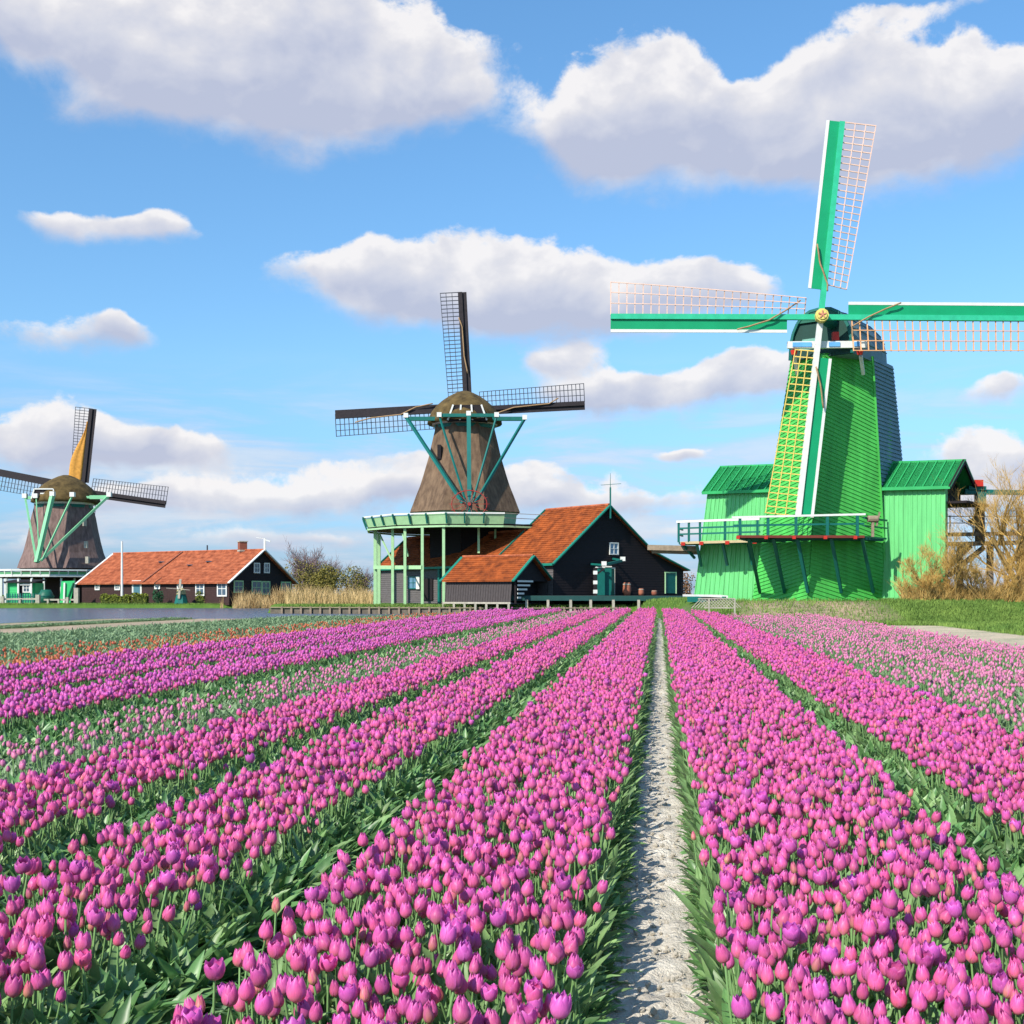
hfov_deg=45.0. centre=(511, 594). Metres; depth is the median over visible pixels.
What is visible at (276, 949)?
tulip
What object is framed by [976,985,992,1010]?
tulip
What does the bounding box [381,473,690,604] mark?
barn
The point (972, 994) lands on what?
tulip
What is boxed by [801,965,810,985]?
tulip
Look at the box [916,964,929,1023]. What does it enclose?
tulip
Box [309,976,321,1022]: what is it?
tulip
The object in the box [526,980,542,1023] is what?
tulip
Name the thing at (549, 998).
tulip
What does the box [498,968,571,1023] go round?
tulip
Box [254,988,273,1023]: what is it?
tulip
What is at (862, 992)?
tulip
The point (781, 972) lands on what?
tulip
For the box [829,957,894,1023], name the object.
tulip
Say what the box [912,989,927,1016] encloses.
tulip
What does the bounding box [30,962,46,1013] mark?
tulip
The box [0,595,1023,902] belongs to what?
ground
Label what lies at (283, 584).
window
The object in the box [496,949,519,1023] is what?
tulip
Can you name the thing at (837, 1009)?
tulip
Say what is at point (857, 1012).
tulip
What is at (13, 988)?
tulip
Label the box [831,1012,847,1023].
tulip
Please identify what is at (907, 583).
willow
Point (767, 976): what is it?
tulip
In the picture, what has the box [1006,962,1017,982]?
tulip
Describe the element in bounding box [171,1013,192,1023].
tulip
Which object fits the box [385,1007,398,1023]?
tulip
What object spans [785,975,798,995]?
tulip
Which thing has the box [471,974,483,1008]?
tulip
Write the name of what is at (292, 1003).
tulip
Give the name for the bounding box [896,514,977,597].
bush
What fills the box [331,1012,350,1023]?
tulip
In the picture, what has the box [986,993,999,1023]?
tulip
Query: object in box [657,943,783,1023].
tulip
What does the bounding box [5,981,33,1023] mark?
tulip
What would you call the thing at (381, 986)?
tulip
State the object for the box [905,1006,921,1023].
tulip
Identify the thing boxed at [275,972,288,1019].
tulip
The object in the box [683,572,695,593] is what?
shrub
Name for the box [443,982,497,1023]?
tulip
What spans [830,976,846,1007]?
tulip
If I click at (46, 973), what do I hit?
tulip
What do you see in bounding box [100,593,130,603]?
hedge
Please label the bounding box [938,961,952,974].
tulip
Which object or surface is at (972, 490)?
log hoist
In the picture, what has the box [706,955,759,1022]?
tulip
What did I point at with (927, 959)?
tulip
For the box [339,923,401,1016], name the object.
tulip
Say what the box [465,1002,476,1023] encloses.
tulip
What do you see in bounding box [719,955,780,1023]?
tulip
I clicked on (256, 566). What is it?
window
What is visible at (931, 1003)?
tulip
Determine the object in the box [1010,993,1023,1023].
tulip
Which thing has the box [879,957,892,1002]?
tulip
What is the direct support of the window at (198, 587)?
in the house
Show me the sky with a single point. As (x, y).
(228, 228)
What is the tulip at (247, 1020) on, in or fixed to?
on the ground at (960, 633)
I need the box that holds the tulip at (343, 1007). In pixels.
[337,1000,349,1013]
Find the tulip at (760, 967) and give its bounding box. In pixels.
[737,961,765,1023]
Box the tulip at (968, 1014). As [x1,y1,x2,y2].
[956,1010,970,1021]
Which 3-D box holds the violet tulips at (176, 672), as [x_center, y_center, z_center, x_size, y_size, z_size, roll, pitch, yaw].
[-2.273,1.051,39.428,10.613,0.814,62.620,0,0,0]
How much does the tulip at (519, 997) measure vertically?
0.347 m
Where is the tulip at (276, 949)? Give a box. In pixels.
[217,939,326,1019]
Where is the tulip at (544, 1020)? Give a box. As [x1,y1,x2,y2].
[540,1016,553,1023]
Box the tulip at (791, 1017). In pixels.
[784,1010,798,1023]
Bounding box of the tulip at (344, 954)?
[309,940,352,1018]
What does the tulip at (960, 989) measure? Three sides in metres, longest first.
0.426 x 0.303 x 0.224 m
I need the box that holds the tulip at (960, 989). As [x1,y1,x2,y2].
[950,981,968,1005]
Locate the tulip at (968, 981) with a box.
[966,976,972,985]
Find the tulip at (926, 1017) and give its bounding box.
[924,1011,928,1023]
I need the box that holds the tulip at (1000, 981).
[992,971,1008,1002]
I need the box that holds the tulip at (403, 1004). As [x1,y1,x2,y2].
[397,994,411,1022]
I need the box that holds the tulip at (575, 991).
[550,958,624,1023]
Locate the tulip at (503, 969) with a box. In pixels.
[498,961,510,1019]
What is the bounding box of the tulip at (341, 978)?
[338,965,346,986]
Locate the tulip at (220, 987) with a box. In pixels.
[217,982,234,1023]
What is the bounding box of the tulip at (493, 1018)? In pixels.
[485,1009,500,1023]
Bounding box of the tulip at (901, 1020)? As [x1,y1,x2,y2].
[897,1015,905,1023]
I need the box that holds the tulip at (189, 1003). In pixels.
[183,996,194,1008]
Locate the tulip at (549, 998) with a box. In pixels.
[545,991,553,1018]
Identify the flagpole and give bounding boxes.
[121,541,122,595]
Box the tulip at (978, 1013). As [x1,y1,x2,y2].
[970,1004,988,1023]
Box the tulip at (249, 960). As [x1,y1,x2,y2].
[242,951,256,1019]
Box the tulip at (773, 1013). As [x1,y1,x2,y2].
[766,997,780,1023]
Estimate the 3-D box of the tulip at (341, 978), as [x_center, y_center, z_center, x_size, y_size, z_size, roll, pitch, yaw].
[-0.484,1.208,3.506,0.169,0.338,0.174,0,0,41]
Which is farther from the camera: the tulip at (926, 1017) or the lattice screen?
the lattice screen
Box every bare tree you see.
[285,538,334,590]
[293,554,351,582]
[337,567,373,592]
[932,457,1023,587]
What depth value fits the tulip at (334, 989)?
3.31 m
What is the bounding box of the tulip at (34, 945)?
[21,940,43,1023]
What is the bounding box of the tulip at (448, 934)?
[434,922,479,1023]
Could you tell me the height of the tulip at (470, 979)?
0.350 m
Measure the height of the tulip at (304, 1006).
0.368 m
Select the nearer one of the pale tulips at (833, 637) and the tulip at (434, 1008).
the tulip at (434, 1008)
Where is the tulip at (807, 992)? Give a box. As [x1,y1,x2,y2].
[802,983,814,1001]
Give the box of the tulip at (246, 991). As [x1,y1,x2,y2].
[238,977,254,1015]
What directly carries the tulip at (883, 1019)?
on the ground at (960, 633)
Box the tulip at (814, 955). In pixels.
[780,952,824,1016]
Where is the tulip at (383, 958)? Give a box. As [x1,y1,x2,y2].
[350,944,402,1019]
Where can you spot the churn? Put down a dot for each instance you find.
(626, 588)
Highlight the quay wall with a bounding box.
[270,606,626,613]
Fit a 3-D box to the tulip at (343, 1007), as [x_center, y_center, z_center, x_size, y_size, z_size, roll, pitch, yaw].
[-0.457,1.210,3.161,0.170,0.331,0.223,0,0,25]
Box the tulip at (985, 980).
[979,973,988,1006]
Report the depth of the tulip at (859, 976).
3.35 m
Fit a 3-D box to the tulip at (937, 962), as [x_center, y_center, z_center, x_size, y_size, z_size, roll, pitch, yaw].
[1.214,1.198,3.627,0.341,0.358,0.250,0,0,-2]
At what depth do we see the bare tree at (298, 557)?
167.17 m
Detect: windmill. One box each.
[0,407,168,602]
[169,579,187,603]
[335,292,584,604]
[610,120,1023,600]
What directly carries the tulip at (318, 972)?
on the ground at (960, 633)
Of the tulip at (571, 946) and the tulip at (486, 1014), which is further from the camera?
the tulip at (571, 946)
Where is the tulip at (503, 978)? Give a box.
[497,973,508,1014]
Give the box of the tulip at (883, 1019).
[876,1014,890,1023]
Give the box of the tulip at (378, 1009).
[372,1001,384,1020]
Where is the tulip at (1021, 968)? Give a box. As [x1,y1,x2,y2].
[1014,961,1023,988]
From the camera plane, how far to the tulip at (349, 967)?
3.43 m
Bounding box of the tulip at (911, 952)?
[882,942,921,1021]
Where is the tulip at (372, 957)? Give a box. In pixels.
[323,945,380,1023]
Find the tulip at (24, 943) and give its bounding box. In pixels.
[0,935,30,1018]
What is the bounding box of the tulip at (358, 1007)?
[351,997,365,1023]
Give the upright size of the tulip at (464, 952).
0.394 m
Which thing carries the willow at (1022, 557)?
on the ground at (960, 633)
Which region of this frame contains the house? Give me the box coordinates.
[75,537,298,604]
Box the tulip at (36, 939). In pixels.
[0,934,81,1017]
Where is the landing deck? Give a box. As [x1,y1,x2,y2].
[511,596,684,612]
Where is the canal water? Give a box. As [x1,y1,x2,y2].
[0,608,421,623]
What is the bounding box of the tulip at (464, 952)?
[448,939,496,1022]
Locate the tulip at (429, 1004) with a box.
[423,1001,431,1023]
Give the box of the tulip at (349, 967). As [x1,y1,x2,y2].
[325,960,356,1023]
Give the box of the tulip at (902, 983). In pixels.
[898,976,906,1016]
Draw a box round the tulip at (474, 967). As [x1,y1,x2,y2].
[433,956,479,1023]
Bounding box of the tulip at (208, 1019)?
[201,1012,214,1023]
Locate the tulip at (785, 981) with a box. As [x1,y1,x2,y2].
[784,979,787,1008]
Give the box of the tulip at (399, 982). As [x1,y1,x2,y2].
[392,971,409,1022]
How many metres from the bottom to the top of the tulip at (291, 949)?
0.382 m
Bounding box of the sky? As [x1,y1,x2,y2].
[0,0,1023,594]
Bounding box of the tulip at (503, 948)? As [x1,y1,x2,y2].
[496,937,587,1004]
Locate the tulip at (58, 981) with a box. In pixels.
[18,970,63,1021]
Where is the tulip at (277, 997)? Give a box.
[271,985,283,1023]
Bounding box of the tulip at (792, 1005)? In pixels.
[784,1000,798,1017]
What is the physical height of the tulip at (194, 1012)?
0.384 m
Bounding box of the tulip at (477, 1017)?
[469,1010,484,1023]
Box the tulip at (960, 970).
[952,963,967,1023]
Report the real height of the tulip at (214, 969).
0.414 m
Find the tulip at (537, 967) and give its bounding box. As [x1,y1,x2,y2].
[529,954,564,1021]
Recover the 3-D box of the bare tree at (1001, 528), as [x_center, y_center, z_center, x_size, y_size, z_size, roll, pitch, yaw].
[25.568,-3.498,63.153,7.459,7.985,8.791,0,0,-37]
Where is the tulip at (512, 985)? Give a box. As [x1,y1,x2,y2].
[505,974,519,994]
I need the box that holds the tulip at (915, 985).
[909,980,923,999]
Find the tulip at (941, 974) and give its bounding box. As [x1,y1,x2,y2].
[888,965,948,1020]
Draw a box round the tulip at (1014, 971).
[1009,961,1023,1023]
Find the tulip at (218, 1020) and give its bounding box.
[213,1015,221,1023]
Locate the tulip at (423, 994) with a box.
[415,984,431,1023]
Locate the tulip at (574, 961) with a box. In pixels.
[568,952,580,1020]
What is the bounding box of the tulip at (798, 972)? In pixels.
[792,963,805,991]
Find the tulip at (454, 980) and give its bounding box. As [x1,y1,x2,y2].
[398,967,462,1023]
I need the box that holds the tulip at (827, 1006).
[818,998,835,1023]
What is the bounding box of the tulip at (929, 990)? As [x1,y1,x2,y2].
[921,978,937,1023]
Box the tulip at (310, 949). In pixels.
[245,942,316,1023]
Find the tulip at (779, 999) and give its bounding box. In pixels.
[764,992,784,1023]
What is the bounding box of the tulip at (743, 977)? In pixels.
[736,970,750,1023]
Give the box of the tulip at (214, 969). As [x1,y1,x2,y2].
[204,957,266,1023]
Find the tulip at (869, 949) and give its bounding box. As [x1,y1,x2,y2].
[857,945,895,1023]
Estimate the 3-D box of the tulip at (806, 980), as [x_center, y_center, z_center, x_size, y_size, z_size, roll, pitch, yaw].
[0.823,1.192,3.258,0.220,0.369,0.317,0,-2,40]
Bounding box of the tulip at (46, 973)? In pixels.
[40,968,51,1023]
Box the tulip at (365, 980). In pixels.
[357,977,371,1010]
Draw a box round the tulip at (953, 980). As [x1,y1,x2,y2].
[946,971,959,993]
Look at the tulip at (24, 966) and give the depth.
3.45 m
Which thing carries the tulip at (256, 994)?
on the ground at (960, 633)
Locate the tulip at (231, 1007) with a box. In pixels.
[228,980,232,1023]
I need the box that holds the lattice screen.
[692,598,740,614]
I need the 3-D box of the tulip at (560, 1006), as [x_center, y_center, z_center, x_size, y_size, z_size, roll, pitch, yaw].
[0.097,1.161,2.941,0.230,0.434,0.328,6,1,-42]
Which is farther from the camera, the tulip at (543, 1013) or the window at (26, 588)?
the window at (26, 588)
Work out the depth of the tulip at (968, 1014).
3.01 m
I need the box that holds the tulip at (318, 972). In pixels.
[314,965,354,1023]
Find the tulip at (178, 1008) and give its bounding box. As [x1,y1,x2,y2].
[173,1003,182,1018]
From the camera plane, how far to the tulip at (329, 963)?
3.48 m
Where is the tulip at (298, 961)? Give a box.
[287,949,306,1009]
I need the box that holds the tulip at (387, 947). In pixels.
[378,940,414,1023]
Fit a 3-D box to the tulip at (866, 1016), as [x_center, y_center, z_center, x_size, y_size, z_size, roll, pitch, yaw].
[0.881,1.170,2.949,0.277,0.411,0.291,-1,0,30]
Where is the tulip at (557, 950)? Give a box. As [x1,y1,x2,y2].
[523,941,619,1023]
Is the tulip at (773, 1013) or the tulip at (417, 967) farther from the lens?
the tulip at (417, 967)
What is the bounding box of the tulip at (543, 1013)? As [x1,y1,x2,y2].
[538,1002,547,1022]
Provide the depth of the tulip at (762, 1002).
3.19 m
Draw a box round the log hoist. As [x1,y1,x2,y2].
[948,480,1022,589]
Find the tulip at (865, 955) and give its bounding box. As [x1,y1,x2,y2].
[854,949,876,1023]
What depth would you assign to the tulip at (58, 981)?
3.45 m
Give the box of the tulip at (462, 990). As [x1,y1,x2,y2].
[454,974,467,1022]
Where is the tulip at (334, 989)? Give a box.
[329,979,338,1014]
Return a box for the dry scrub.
[885,576,1023,601]
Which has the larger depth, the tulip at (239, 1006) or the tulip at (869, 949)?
the tulip at (869, 949)
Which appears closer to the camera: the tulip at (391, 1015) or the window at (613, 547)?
the tulip at (391, 1015)
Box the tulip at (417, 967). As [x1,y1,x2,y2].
[402,955,424,1022]
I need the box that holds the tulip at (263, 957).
[236,951,329,1023]
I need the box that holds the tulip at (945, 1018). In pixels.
[939,1011,954,1023]
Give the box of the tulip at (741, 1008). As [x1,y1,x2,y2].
[731,993,751,1023]
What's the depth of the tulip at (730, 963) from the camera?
3.57 m
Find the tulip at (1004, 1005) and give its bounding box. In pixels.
[994,1000,1011,1018]
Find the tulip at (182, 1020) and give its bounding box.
[175,1015,188,1023]
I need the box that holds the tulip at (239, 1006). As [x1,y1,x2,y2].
[233,997,245,1021]
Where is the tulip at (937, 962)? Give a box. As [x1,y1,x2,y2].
[898,955,940,1015]
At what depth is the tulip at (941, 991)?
3.29 m
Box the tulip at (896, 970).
[885,959,905,1023]
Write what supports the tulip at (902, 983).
on the ground at (960, 633)
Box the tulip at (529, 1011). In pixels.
[517,1002,537,1023]
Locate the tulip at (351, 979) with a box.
[346,974,358,1023]
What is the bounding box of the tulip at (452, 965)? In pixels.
[443,959,457,1023]
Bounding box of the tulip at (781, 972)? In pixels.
[732,960,788,1023]
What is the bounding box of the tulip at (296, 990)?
[286,975,306,1019]
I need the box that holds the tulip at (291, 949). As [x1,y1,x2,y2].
[250,943,335,1020]
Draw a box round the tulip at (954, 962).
[937,957,958,1022]
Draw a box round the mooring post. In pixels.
[593,568,603,595]
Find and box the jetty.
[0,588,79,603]
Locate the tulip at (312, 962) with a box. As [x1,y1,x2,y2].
[261,955,359,1023]
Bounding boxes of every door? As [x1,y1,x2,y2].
[19,585,22,597]
[132,580,141,595]
[424,578,432,599]
[595,567,604,594]
[602,566,611,594]
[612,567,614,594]
[664,572,676,593]
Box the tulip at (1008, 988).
[987,979,1013,1023]
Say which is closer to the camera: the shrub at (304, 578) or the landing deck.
the landing deck
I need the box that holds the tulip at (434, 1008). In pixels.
[428,999,437,1023]
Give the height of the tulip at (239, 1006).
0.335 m
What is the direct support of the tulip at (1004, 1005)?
on the ground at (960, 633)
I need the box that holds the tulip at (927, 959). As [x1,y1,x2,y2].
[915,948,933,1019]
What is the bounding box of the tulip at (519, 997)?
[505,992,521,1005]
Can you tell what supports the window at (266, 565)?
in the house
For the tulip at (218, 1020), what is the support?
on the ground at (960, 633)
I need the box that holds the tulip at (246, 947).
[240,941,267,1019]
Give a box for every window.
[23,583,29,592]
[95,584,99,589]
[114,584,119,589]
[154,584,159,588]
[195,584,204,595]
[217,584,226,595]
[233,580,243,592]
[251,581,261,593]
[253,563,259,572]
[261,581,269,594]
[264,563,269,572]
[281,582,290,591]
[407,576,415,588]
[609,542,618,554]
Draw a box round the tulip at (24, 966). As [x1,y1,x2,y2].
[20,953,93,1013]
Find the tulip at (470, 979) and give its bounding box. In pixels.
[467,973,475,1004]
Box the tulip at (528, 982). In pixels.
[524,976,542,994]
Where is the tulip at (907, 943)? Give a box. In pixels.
[854,935,964,1023]
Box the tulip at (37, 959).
[29,947,45,1008]
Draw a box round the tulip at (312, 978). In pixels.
[278,968,321,1023]
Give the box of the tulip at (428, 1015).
[423,1003,433,1023]
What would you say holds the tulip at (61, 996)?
on the ground at (960, 633)
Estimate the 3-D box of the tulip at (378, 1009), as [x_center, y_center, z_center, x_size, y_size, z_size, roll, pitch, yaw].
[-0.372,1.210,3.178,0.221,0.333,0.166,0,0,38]
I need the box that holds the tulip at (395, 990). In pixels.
[392,984,405,1022]
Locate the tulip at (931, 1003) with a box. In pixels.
[921,966,937,1023]
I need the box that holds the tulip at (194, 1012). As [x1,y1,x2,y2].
[181,1005,202,1023]
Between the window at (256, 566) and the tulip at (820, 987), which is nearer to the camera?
the tulip at (820, 987)
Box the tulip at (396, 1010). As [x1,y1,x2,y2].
[389,1004,400,1022]
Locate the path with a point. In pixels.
(666, 964)
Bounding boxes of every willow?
[890,561,931,597]
[904,560,962,599]
[1004,543,1023,591]
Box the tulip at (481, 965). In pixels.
[448,951,497,1009]
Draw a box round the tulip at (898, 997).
[890,987,906,1019]
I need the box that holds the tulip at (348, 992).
[339,982,357,1023]
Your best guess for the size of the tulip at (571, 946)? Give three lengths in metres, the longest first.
0.393 x 0.326 x 0.306 m
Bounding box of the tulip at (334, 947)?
[313,937,397,1023]
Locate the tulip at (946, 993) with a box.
[943,989,949,1013]
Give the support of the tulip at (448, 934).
on the ground at (960, 633)
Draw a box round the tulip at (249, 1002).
[242,999,251,1018]
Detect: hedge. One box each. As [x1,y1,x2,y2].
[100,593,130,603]
[130,592,148,603]
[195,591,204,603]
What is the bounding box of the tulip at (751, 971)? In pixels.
[714,966,756,1023]
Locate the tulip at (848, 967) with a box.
[840,957,858,976]
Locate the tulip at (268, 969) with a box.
[249,961,271,1021]
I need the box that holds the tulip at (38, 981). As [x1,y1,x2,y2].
[31,970,84,1017]
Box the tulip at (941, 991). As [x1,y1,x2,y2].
[935,984,945,1023]
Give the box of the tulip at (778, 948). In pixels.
[733,941,788,1022]
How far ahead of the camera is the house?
149.38 m
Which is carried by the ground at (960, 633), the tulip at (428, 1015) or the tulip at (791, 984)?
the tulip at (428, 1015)
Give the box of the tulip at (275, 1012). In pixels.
[267,1007,280,1023]
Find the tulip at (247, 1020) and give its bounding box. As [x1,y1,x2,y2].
[242,1015,254,1023]
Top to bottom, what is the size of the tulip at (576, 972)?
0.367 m
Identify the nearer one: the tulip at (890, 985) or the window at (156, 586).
the tulip at (890, 985)
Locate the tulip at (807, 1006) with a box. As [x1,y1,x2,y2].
[799,999,816,1018]
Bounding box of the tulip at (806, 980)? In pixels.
[800,975,812,1022]
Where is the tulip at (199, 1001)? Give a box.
[195,994,205,1012]
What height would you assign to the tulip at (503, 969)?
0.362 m
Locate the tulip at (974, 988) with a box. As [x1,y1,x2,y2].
[967,984,978,991]
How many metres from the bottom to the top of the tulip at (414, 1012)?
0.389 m
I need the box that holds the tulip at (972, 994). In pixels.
[963,986,977,1011]
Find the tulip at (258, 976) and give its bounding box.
[250,963,292,1023]
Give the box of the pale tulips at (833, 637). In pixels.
[0,609,1023,783]
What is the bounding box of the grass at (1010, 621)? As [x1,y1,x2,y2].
[0,597,1023,634]
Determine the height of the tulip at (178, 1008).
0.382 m
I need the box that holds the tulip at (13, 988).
[4,973,22,1023]
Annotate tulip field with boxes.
[0,607,1023,1023]
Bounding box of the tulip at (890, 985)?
[884,979,897,1009]
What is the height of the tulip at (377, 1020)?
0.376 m
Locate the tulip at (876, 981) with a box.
[867,967,884,1000]
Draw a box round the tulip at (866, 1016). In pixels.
[859,1005,873,1023]
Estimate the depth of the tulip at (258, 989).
3.27 m
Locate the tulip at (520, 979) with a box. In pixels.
[507,977,521,1021]
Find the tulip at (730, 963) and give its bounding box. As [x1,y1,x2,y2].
[685,951,760,1023]
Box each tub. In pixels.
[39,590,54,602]
[638,588,643,594]
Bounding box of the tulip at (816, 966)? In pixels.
[751,956,833,1021]
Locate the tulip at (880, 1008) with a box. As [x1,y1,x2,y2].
[873,999,886,1017]
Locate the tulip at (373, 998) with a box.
[367,993,379,1010]
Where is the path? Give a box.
[605,618,710,1023]
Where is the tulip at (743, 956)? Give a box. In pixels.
[685,949,779,1023]
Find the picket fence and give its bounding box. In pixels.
[7,593,38,602]
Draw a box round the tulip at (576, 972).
[550,960,583,1023]
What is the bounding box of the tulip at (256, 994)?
[254,986,282,1023]
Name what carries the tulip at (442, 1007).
on the ground at (960, 633)
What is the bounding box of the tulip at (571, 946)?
[497,938,581,1012]
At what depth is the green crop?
35.35 m
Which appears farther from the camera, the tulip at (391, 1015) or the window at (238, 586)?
the window at (238, 586)
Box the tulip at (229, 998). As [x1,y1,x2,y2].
[221,983,238,1023]
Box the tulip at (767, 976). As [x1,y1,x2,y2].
[724,964,773,1023]
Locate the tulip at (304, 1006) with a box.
[297,999,310,1022]
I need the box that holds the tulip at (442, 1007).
[438,986,471,1023]
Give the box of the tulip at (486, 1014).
[484,1008,492,1021]
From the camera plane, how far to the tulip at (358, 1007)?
3.13 m
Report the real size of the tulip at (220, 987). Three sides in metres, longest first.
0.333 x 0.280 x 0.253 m
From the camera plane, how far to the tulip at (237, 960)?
3.56 m
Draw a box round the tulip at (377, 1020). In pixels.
[371,1016,384,1023]
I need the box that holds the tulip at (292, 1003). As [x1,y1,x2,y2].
[287,974,306,1023]
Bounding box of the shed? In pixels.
[439,554,552,610]
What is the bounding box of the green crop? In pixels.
[0,614,1023,789]
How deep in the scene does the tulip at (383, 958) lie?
3.49 m
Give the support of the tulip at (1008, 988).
on the ground at (960, 633)
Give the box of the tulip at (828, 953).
[820,944,895,1022]
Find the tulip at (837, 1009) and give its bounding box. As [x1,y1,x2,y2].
[829,1005,842,1023]
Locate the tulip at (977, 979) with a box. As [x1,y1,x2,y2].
[930,973,982,1019]
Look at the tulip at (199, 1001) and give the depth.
3.09 m
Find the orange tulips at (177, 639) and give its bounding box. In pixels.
[0,609,484,669]
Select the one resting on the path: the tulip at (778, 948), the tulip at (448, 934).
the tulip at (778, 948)
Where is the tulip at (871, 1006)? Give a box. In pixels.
[824,962,875,1010]
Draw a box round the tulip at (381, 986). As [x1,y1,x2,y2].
[374,974,389,1022]
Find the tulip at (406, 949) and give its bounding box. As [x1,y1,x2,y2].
[387,940,449,1023]
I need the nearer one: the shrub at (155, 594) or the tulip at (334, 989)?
the tulip at (334, 989)
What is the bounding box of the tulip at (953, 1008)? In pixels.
[944,995,963,1022]
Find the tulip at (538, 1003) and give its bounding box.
[527,997,542,1012]
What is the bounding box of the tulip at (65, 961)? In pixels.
[24,950,72,1023]
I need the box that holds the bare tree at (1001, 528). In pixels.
[932,457,1023,587]
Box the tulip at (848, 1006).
[841,993,856,1023]
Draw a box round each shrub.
[152,589,163,603]
[285,559,344,592]
[308,564,372,592]
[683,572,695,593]
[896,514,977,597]
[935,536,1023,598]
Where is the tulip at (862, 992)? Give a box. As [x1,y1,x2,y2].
[857,983,892,1019]
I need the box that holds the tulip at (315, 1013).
[309,1000,322,1023]
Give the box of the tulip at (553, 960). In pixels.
[547,948,582,1023]
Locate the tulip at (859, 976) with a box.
[857,964,867,1004]
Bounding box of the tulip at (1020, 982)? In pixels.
[1017,972,1023,991]
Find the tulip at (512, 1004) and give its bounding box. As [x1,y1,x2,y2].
[506,994,519,1015]
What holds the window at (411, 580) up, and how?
in the barn
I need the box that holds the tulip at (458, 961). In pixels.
[432,950,461,1008]
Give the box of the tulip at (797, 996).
[788,989,804,1021]
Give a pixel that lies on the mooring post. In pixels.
(595, 573)
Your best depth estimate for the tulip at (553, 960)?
3.49 m
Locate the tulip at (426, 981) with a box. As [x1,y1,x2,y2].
[419,973,432,1023]
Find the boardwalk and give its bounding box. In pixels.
[683,594,727,601]
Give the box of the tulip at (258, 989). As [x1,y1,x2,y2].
[253,985,263,1022]
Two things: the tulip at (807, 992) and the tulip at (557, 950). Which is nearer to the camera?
the tulip at (807, 992)
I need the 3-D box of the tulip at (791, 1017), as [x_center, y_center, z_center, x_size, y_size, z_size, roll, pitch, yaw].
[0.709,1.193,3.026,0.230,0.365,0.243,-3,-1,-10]
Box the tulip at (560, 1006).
[550,990,571,1023]
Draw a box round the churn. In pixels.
[623,582,630,594]
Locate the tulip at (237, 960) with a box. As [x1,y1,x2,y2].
[232,948,284,1023]
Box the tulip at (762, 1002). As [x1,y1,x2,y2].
[760,991,765,1023]
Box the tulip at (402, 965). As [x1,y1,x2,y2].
[393,952,410,1023]
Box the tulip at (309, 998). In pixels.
[304,987,314,1023]
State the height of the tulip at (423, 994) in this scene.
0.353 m
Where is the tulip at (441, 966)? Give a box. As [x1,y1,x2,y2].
[416,959,447,1023]
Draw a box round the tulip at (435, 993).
[428,984,453,1023]
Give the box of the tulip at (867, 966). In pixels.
[851,960,876,1023]
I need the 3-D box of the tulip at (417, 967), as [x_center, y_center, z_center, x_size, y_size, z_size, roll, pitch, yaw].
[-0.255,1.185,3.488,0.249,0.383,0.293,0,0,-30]
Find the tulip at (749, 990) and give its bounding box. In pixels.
[742,980,756,1023]
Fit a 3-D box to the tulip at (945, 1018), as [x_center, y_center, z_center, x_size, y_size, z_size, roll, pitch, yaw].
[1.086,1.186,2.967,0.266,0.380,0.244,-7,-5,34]
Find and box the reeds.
[219,582,373,607]
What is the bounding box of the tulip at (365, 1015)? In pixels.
[361,1009,374,1023]
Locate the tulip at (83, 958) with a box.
[74,949,91,1022]
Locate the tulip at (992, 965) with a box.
[982,955,1021,1022]
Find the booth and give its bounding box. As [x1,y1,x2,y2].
[3,579,46,602]
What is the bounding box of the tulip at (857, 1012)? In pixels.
[853,1002,864,1022]
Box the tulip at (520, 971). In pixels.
[481,963,526,1023]
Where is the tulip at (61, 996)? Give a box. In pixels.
[55,986,66,1019]
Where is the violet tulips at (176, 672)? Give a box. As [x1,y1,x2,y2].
[0,607,561,733]
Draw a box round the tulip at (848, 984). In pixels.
[843,975,851,1021]
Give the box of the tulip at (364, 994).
[360,983,369,1009]
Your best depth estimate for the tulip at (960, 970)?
3.29 m
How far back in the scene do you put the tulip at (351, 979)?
3.31 m
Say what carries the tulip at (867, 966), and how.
on the ground at (960, 633)
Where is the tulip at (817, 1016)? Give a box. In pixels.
[811,1006,825,1023]
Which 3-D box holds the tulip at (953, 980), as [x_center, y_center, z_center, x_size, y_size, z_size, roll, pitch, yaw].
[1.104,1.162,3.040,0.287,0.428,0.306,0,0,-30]
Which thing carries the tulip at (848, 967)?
on the ground at (960, 633)
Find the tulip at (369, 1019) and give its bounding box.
[365,1014,377,1023]
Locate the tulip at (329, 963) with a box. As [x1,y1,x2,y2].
[280,952,369,1023]
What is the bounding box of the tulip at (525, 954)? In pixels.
[519,946,536,1023]
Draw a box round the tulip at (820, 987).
[812,975,828,1000]
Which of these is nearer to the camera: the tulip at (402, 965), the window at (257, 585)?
the tulip at (402, 965)
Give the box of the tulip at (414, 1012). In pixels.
[406,999,423,1023]
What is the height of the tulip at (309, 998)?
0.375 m
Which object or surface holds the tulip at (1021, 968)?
on the ground at (960, 633)
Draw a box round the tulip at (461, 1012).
[452,997,470,1023]
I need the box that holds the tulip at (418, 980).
[408,975,421,1022]

